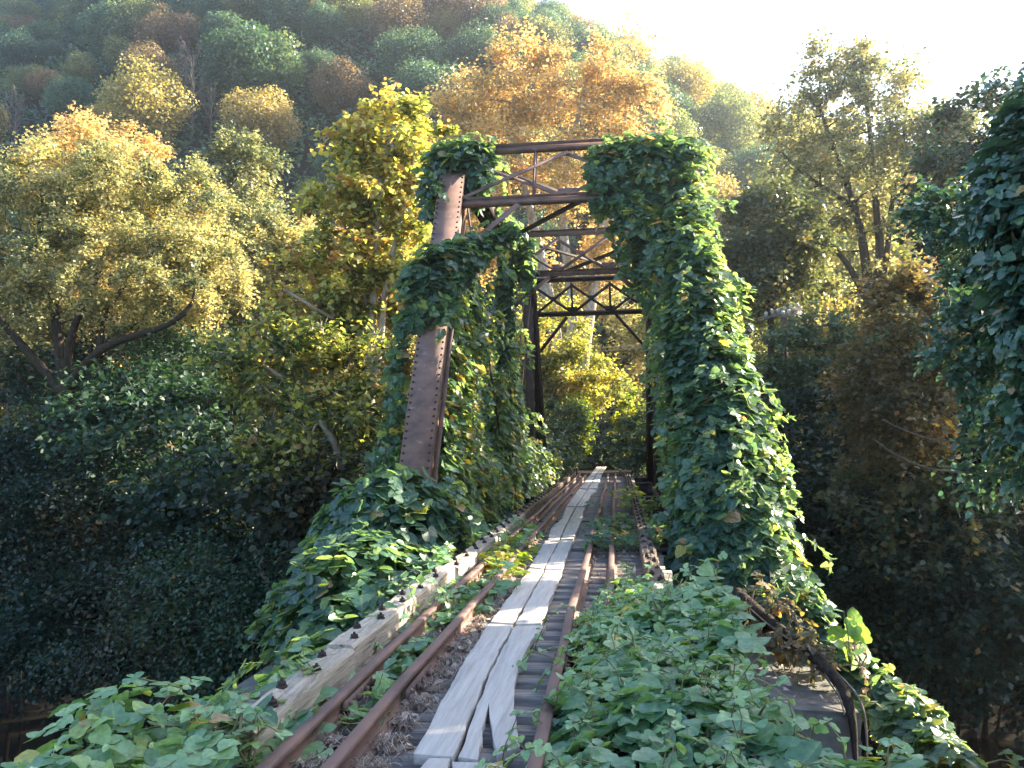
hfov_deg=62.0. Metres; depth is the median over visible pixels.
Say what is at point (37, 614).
bank shrub
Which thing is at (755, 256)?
dark tree
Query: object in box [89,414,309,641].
bank shrub
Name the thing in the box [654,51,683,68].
green tree
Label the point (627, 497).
kudzu vine
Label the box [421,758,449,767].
walkway plank
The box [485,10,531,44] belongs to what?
russet tree
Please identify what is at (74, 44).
undergrowth
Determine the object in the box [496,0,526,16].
green tree
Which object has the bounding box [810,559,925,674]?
bush
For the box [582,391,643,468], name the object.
bush
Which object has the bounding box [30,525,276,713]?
bank shrub
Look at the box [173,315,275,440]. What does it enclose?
russet tree
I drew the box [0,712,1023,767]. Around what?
water
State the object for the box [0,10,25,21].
green tree
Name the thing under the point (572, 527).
walkway plank
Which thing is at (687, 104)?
green tree
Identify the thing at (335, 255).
bank tree
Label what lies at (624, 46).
olive tree
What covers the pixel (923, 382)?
golden tree
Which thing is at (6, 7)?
olive tree
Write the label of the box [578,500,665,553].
kudzu vine
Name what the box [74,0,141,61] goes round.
green tree
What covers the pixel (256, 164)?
vine hung tree
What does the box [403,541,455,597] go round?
kudzu vine
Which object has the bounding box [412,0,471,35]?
russet tree
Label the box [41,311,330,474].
bank shrub
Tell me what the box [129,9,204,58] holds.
russet tree
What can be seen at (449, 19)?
golden tree
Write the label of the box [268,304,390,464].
golden tree
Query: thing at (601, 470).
walkway plank
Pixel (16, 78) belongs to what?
olive tree
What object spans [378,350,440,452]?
golden tree
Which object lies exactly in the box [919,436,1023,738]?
bush
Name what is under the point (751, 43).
sky
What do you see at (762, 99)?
golden tree
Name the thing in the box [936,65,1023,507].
vine clad tree
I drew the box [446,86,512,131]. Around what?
golden tree
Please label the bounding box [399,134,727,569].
truss bridge
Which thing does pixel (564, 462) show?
bush
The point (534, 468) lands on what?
kudzu vine
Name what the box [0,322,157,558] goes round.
bank shrub
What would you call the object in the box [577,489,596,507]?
walkway plank
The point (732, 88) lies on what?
olive tree
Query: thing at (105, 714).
kudzu vine
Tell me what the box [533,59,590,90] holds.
olive tree
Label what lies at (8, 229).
green tree
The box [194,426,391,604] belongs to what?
bank shrub
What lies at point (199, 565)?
bank shrub
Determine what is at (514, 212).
green tree
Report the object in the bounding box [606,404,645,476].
bush
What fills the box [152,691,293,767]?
kudzu vine
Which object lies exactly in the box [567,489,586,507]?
walkway plank
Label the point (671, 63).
olive tree
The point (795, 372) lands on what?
bush
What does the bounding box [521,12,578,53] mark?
olive tree
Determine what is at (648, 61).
olive tree
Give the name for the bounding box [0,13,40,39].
russet tree
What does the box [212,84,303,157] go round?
golden tree
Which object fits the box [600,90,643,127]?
golden tree
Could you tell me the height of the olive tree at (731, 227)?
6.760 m
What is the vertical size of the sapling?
7.992 m
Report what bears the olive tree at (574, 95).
on the ground
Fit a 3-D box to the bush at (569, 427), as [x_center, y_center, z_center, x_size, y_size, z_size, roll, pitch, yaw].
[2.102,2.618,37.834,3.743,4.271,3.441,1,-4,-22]
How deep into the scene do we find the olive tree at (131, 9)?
123.53 m
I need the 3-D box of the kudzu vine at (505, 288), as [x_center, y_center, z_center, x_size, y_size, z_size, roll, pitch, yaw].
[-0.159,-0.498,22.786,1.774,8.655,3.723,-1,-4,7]
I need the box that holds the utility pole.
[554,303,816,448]
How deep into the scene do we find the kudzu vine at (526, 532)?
13.54 m
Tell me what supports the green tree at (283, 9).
on the ground
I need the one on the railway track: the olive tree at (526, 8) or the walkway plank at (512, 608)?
the walkway plank at (512, 608)
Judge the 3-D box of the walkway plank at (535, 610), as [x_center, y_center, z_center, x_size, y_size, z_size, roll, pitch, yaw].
[0.313,2.115,8.547,0.218,0.052,2.940,-1,-4,7]
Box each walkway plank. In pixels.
[413,624,512,766]
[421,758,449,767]
[452,762,502,767]
[458,625,545,762]
[491,569,543,627]
[516,570,561,625]
[530,541,558,569]
[545,540,573,570]
[548,507,574,541]
[561,507,584,539]
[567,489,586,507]
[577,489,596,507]
[580,476,593,489]
[588,474,601,489]
[590,467,600,476]
[596,466,605,475]
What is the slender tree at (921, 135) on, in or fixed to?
on the ground
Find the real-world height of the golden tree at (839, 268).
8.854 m
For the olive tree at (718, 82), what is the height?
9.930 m
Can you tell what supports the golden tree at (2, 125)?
on the ground
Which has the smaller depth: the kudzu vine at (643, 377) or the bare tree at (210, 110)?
the kudzu vine at (643, 377)
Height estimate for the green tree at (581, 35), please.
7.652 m
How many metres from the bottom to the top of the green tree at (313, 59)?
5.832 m
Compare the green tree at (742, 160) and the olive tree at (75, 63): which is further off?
the olive tree at (75, 63)
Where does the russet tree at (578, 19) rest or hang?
on the ground
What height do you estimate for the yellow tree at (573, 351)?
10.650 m
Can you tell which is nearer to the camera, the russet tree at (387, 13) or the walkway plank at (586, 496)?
the walkway plank at (586, 496)
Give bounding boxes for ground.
[0,0,1023,748]
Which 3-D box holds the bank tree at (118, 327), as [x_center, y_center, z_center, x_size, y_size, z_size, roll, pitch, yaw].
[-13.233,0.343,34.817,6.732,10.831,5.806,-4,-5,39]
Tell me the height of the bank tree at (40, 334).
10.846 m
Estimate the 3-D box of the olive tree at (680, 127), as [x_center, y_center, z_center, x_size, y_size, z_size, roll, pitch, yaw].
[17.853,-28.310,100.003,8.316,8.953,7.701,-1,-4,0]
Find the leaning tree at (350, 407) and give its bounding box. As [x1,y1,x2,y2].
[180,292,410,524]
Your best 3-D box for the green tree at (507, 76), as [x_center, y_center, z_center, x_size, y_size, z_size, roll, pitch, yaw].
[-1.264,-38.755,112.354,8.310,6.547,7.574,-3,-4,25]
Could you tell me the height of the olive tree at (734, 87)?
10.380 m
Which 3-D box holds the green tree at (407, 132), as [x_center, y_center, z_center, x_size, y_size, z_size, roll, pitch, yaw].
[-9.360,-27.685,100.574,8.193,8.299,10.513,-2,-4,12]
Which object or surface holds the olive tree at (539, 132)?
on the ground
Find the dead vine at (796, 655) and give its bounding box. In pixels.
[734,570,869,700]
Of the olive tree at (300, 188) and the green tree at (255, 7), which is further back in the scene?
the green tree at (255, 7)
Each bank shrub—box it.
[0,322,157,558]
[0,345,262,704]
[0,383,169,711]
[0,402,96,712]
[0,460,274,720]
[0,475,148,712]
[0,548,199,724]
[0,567,137,718]
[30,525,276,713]
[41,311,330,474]
[82,502,310,738]
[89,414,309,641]
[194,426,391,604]
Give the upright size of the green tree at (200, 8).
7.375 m
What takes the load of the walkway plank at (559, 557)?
on the railway track
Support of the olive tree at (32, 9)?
on the ground
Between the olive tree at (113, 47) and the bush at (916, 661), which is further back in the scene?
the olive tree at (113, 47)
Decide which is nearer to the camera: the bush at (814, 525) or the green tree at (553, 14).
the bush at (814, 525)
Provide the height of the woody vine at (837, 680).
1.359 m
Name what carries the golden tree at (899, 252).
on the ground
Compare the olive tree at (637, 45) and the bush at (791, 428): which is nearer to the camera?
the bush at (791, 428)
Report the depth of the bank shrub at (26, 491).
22.70 m
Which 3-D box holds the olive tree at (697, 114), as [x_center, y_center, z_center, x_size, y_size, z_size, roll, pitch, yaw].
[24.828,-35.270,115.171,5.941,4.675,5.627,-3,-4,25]
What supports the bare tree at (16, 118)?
on the ground
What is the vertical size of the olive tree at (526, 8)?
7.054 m
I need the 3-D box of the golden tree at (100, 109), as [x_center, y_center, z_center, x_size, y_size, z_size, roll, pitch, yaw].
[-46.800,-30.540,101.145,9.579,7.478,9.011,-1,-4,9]
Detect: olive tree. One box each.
[0,0,27,18]
[0,61,46,99]
[3,0,47,22]
[27,352,147,473]
[59,50,100,84]
[100,0,166,50]
[102,34,142,74]
[218,0,277,26]
[239,406,315,452]
[245,231,274,268]
[287,173,349,228]
[313,0,375,32]
[355,146,393,196]
[479,228,496,288]
[487,103,559,174]
[490,338,576,432]
[520,0,538,11]
[520,1,533,13]
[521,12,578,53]
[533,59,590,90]
[549,1,582,20]
[555,68,623,128]
[587,16,616,37]
[594,43,636,62]
[607,47,661,73]
[620,37,650,56]
[635,104,702,138]
[635,115,659,132]
[661,44,712,105]
[688,106,708,137]
[690,79,770,162]
[693,74,733,104]
[700,137,740,181]
[714,79,749,98]
[722,78,746,94]
[722,195,780,238]
[736,106,795,152]
[738,162,784,195]
[741,324,801,445]
[742,256,861,344]
[754,156,854,204]
[760,131,823,160]
[787,105,833,130]
[823,199,848,216]
[827,165,889,210]
[894,249,956,293]
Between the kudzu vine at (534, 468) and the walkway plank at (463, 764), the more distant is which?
the kudzu vine at (534, 468)
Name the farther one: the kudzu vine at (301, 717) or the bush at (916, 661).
the bush at (916, 661)
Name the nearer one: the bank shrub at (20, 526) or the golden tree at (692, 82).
the bank shrub at (20, 526)
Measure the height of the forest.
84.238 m
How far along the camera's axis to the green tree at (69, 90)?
106.67 m
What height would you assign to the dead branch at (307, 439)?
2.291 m
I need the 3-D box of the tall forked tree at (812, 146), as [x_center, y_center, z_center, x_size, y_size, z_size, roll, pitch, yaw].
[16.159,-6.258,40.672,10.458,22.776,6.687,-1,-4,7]
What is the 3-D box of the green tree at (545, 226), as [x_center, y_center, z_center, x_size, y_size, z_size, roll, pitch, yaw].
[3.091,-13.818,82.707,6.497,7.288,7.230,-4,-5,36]
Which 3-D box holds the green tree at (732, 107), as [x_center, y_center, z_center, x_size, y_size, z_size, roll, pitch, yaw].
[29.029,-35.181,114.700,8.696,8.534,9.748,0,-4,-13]
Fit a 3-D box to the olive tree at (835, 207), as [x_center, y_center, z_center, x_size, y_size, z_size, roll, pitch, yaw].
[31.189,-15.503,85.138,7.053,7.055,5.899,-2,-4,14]
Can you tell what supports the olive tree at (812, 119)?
on the ground
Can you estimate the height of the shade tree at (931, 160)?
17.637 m
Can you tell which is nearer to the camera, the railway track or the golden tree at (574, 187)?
the railway track
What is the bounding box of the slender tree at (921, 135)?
[884,94,991,296]
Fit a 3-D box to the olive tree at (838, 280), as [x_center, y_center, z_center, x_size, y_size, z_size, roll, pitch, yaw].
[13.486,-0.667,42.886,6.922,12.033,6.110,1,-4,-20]
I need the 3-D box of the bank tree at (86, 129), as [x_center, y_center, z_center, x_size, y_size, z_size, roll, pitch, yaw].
[-19.380,-3.236,39.166,6.275,18.703,6.814,3,-5,-44]
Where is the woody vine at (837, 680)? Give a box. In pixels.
[728,583,867,760]
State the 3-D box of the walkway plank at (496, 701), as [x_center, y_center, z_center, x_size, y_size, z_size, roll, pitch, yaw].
[0.000,1.924,5.569,0.303,0.048,2.974,-1,-4,5]
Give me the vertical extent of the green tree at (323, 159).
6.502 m
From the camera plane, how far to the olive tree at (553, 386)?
45.73 m
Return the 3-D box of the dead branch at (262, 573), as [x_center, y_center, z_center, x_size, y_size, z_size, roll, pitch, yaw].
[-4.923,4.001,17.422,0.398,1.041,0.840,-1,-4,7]
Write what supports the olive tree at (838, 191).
on the ground
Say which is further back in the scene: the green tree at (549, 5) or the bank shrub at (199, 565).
the green tree at (549, 5)
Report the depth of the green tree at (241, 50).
109.71 m
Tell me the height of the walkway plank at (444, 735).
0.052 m
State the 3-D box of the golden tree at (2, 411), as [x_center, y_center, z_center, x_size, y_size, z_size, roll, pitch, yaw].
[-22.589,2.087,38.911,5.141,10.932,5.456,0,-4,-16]
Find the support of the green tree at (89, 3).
on the ground
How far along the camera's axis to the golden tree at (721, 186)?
84.40 m
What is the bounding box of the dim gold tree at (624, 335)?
[535,253,645,429]
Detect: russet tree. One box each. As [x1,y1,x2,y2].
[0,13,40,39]
[21,65,63,103]
[117,37,183,89]
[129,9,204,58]
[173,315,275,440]
[304,53,375,121]
[360,0,430,49]
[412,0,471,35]
[455,0,507,32]
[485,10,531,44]
[564,14,597,31]
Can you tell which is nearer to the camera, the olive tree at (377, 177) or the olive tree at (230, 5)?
the olive tree at (377, 177)
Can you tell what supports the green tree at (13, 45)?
on the ground
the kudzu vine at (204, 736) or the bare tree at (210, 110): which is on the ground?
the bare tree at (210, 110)
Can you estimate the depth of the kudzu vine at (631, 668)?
4.23 m
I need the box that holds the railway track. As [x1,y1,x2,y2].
[150,471,707,767]
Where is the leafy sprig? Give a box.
[825,607,871,670]
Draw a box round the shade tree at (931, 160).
[889,61,1023,559]
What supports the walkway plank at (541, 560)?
on the railway track
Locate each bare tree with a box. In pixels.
[1,87,28,153]
[167,37,206,143]
[192,83,222,142]
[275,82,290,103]
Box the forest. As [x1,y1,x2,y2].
[0,0,864,151]
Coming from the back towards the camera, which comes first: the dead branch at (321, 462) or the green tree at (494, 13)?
the green tree at (494, 13)
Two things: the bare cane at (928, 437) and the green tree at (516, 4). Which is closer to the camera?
the bare cane at (928, 437)
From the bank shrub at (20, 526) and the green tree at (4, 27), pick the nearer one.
the bank shrub at (20, 526)
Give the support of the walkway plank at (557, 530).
on the railway track
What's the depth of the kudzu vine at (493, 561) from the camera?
10.36 m
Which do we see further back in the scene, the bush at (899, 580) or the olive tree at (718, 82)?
the olive tree at (718, 82)
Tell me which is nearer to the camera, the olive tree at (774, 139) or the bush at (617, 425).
the bush at (617, 425)
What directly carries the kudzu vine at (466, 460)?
attached to the truss bridge
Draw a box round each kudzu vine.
[0,664,296,767]
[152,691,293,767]
[181,637,357,766]
[217,463,488,695]
[338,634,436,727]
[347,565,422,681]
[364,220,524,473]
[397,560,520,638]
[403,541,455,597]
[411,131,510,224]
[437,273,509,540]
[471,517,548,549]
[474,551,929,767]
[477,534,538,579]
[479,341,563,518]
[482,207,540,512]
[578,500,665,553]
[580,121,837,628]
[608,485,659,511]
[636,160,711,538]
[765,572,1023,767]
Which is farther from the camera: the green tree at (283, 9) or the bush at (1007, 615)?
the green tree at (283, 9)
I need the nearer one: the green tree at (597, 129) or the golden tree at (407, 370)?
the golden tree at (407, 370)
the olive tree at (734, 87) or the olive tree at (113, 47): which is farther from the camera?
the olive tree at (734, 87)
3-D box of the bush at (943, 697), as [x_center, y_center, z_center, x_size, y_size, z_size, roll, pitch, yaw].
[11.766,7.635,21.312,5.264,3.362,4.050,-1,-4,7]
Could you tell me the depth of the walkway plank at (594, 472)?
39.12 m
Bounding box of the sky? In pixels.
[536,0,1023,143]
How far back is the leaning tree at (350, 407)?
19.45 m
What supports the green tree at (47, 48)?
on the ground
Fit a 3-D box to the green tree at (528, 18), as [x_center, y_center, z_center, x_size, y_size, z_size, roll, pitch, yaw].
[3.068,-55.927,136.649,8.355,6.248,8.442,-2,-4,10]
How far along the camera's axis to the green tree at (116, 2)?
132.41 m
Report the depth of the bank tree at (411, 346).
36.66 m
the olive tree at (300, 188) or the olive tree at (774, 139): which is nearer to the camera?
the olive tree at (300, 188)
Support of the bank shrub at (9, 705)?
on the ground
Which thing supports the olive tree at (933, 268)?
on the ground
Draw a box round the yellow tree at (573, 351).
[491,286,636,430]
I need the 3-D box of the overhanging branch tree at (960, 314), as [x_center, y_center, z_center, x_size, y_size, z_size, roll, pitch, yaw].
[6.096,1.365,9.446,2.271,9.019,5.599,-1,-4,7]
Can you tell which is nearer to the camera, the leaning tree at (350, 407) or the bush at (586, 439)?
the leaning tree at (350, 407)
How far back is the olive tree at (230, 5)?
130.47 m
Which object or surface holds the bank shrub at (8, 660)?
on the ground
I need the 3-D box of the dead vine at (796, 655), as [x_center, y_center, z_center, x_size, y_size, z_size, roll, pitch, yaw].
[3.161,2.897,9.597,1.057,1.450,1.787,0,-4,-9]
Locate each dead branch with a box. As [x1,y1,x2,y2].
[258,556,284,590]
[259,452,365,490]
[299,406,318,499]
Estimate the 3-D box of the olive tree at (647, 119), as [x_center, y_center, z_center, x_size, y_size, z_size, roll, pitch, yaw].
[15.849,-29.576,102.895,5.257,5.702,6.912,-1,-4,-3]
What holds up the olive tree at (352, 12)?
on the ground
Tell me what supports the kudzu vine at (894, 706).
attached to the stone pier
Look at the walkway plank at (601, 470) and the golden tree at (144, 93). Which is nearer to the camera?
the walkway plank at (601, 470)
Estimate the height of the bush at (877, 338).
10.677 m
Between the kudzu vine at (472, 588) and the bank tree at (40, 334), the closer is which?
the kudzu vine at (472, 588)
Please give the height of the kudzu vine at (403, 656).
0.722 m
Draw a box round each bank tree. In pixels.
[0,265,95,493]
[7,101,180,346]
[31,258,163,366]
[104,278,256,460]
[159,193,330,532]
[269,213,389,469]
[375,212,432,374]
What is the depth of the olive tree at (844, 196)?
90.58 m
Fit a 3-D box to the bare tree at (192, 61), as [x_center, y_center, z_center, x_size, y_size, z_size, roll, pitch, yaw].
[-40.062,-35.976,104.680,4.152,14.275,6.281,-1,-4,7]
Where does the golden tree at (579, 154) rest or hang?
on the ground
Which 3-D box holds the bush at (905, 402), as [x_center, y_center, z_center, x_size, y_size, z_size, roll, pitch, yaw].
[8.528,3.202,19.665,3.807,11.674,6.511,-1,-4,7]
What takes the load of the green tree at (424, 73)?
on the ground
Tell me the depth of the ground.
101.36 m
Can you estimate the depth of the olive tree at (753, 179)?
93.03 m
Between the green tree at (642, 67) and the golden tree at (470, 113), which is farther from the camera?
the green tree at (642, 67)
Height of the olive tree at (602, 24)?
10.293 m
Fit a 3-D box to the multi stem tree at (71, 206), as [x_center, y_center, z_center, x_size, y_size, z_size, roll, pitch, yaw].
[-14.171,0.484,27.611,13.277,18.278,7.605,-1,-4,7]
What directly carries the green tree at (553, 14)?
on the ground
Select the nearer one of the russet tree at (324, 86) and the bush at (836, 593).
the bush at (836, 593)
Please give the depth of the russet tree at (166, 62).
111.62 m
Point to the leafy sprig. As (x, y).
(856, 628)
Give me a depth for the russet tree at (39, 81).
111.68 m
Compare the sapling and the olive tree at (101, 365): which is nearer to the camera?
the sapling
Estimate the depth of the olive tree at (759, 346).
44.86 m
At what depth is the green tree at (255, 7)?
132.13 m
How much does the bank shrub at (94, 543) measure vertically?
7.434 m
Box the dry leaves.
[295,529,839,767]
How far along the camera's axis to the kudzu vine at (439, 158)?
16.88 m
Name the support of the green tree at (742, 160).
on the ground
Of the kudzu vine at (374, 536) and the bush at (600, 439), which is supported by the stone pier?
the kudzu vine at (374, 536)
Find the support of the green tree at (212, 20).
on the ground
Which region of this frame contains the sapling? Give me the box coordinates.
[807,436,1021,683]
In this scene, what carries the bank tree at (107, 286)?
on the ground
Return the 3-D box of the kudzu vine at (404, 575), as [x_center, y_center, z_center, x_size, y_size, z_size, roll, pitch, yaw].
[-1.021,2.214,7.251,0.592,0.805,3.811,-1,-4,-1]
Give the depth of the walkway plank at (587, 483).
29.54 m
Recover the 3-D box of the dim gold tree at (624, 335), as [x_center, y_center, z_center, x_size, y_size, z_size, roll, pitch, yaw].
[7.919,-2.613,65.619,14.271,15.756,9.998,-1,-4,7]
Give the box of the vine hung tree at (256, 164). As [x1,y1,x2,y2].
[195,120,295,430]
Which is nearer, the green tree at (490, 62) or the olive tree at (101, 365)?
the olive tree at (101, 365)
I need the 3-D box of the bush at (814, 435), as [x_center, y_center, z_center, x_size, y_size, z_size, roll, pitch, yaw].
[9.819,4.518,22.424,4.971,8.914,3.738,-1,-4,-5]
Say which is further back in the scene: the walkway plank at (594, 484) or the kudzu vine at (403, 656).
the walkway plank at (594, 484)
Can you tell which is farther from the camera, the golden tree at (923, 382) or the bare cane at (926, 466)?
the golden tree at (923, 382)
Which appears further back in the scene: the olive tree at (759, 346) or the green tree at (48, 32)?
the green tree at (48, 32)
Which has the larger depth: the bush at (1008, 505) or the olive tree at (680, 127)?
the olive tree at (680, 127)
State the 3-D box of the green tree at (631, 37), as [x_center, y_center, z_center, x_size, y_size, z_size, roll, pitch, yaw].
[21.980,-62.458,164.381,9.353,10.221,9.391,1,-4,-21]
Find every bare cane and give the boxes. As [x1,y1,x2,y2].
[875,440,972,472]
[882,419,976,442]
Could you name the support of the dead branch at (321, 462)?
attached to the bank shrub at (319, 496)
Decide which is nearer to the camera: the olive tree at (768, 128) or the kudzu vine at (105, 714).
the kudzu vine at (105, 714)
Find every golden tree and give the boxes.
[0,94,13,152]
[0,313,52,433]
[72,91,158,148]
[91,53,199,149]
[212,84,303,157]
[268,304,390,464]
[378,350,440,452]
[420,1,679,469]
[421,4,462,42]
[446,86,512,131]
[542,155,587,217]
[543,153,586,217]
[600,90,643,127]
[654,59,720,112]
[703,169,742,231]
[743,90,780,118]
[775,286,864,440]
[788,216,921,316]
[791,307,868,447]
[827,226,908,278]
[858,173,969,317]
[889,338,952,436]
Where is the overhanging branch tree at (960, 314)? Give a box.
[886,166,1023,518]
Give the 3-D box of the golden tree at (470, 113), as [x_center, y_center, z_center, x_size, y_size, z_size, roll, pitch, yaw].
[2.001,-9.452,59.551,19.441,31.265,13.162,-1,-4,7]
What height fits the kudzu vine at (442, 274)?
5.388 m
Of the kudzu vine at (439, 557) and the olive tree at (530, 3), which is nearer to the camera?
the kudzu vine at (439, 557)
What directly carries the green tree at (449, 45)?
on the ground
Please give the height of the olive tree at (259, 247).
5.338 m
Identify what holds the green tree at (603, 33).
on the ground
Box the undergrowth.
[0,0,960,469]
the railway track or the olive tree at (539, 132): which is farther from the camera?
the olive tree at (539, 132)
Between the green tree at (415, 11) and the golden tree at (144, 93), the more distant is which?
the green tree at (415, 11)
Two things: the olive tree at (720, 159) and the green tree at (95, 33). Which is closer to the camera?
the olive tree at (720, 159)
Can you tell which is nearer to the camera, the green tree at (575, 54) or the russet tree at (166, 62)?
the russet tree at (166, 62)
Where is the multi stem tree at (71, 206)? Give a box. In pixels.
[0,125,265,696]
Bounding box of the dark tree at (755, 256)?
[714,162,853,421]
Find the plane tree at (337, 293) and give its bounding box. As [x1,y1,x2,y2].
[255,77,459,474]
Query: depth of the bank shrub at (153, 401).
22.55 m
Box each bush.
[524,395,597,473]
[526,431,580,479]
[554,394,598,475]
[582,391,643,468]
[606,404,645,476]
[607,385,645,476]
[752,297,885,436]
[767,372,899,569]
[786,403,938,666]
[786,457,922,603]
[802,249,989,727]
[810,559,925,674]
[814,292,929,400]
[817,466,998,637]
[839,561,1023,701]
[886,378,1023,736]
[895,667,1023,756]
[896,533,1023,722]
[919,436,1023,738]
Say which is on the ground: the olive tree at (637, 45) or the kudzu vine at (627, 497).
the olive tree at (637, 45)
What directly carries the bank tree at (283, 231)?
on the ground
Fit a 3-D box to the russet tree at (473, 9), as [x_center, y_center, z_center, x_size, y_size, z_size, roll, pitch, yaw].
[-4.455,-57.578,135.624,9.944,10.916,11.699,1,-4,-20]
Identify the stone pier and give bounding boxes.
[230,613,862,759]
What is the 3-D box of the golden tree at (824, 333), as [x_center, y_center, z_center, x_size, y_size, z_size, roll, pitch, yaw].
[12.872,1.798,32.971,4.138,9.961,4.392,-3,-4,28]
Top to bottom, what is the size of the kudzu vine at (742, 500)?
9.436 m
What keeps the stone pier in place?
on the ground
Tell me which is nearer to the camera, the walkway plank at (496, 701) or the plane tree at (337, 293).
the walkway plank at (496, 701)
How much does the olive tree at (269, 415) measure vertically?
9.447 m
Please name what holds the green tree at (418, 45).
on the ground
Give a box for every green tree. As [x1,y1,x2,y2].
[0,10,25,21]
[0,16,18,60]
[0,25,44,73]
[0,198,50,257]
[16,20,65,54]
[29,37,67,65]
[40,72,100,120]
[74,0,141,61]
[81,0,106,15]
[102,0,141,22]
[163,0,226,25]
[191,9,249,52]
[194,18,311,103]
[242,0,267,23]
[253,0,310,36]
[297,43,339,84]
[299,0,347,46]
[309,140,357,184]
[369,24,446,87]
[373,112,423,147]
[378,0,431,27]
[379,56,470,118]
[397,119,437,141]
[438,26,482,72]
[441,17,509,82]
[469,0,523,32]
[472,33,535,76]
[476,66,530,102]
[477,188,518,230]
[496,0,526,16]
[516,9,550,31]
[518,205,575,268]
[525,6,563,23]
[530,0,569,21]
[548,19,591,58]
[560,49,590,67]
[562,106,606,151]
[572,23,626,65]
[613,33,646,46]
[621,58,665,102]
[633,73,702,131]
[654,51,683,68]
[705,90,762,144]
[732,140,790,184]
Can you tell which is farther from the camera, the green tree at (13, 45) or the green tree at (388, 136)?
the green tree at (13, 45)
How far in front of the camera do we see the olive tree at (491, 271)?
81.37 m
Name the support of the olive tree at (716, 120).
on the ground
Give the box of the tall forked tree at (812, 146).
[742,23,950,311]
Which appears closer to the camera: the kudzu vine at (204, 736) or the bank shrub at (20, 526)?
the kudzu vine at (204, 736)
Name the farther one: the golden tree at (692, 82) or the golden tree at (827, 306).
the golden tree at (692, 82)
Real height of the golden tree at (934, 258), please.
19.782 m
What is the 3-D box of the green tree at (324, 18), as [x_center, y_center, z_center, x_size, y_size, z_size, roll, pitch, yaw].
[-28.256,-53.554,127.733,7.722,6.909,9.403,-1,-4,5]
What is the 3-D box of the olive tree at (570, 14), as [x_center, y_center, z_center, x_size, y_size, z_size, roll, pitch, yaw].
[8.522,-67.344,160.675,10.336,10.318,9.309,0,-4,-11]

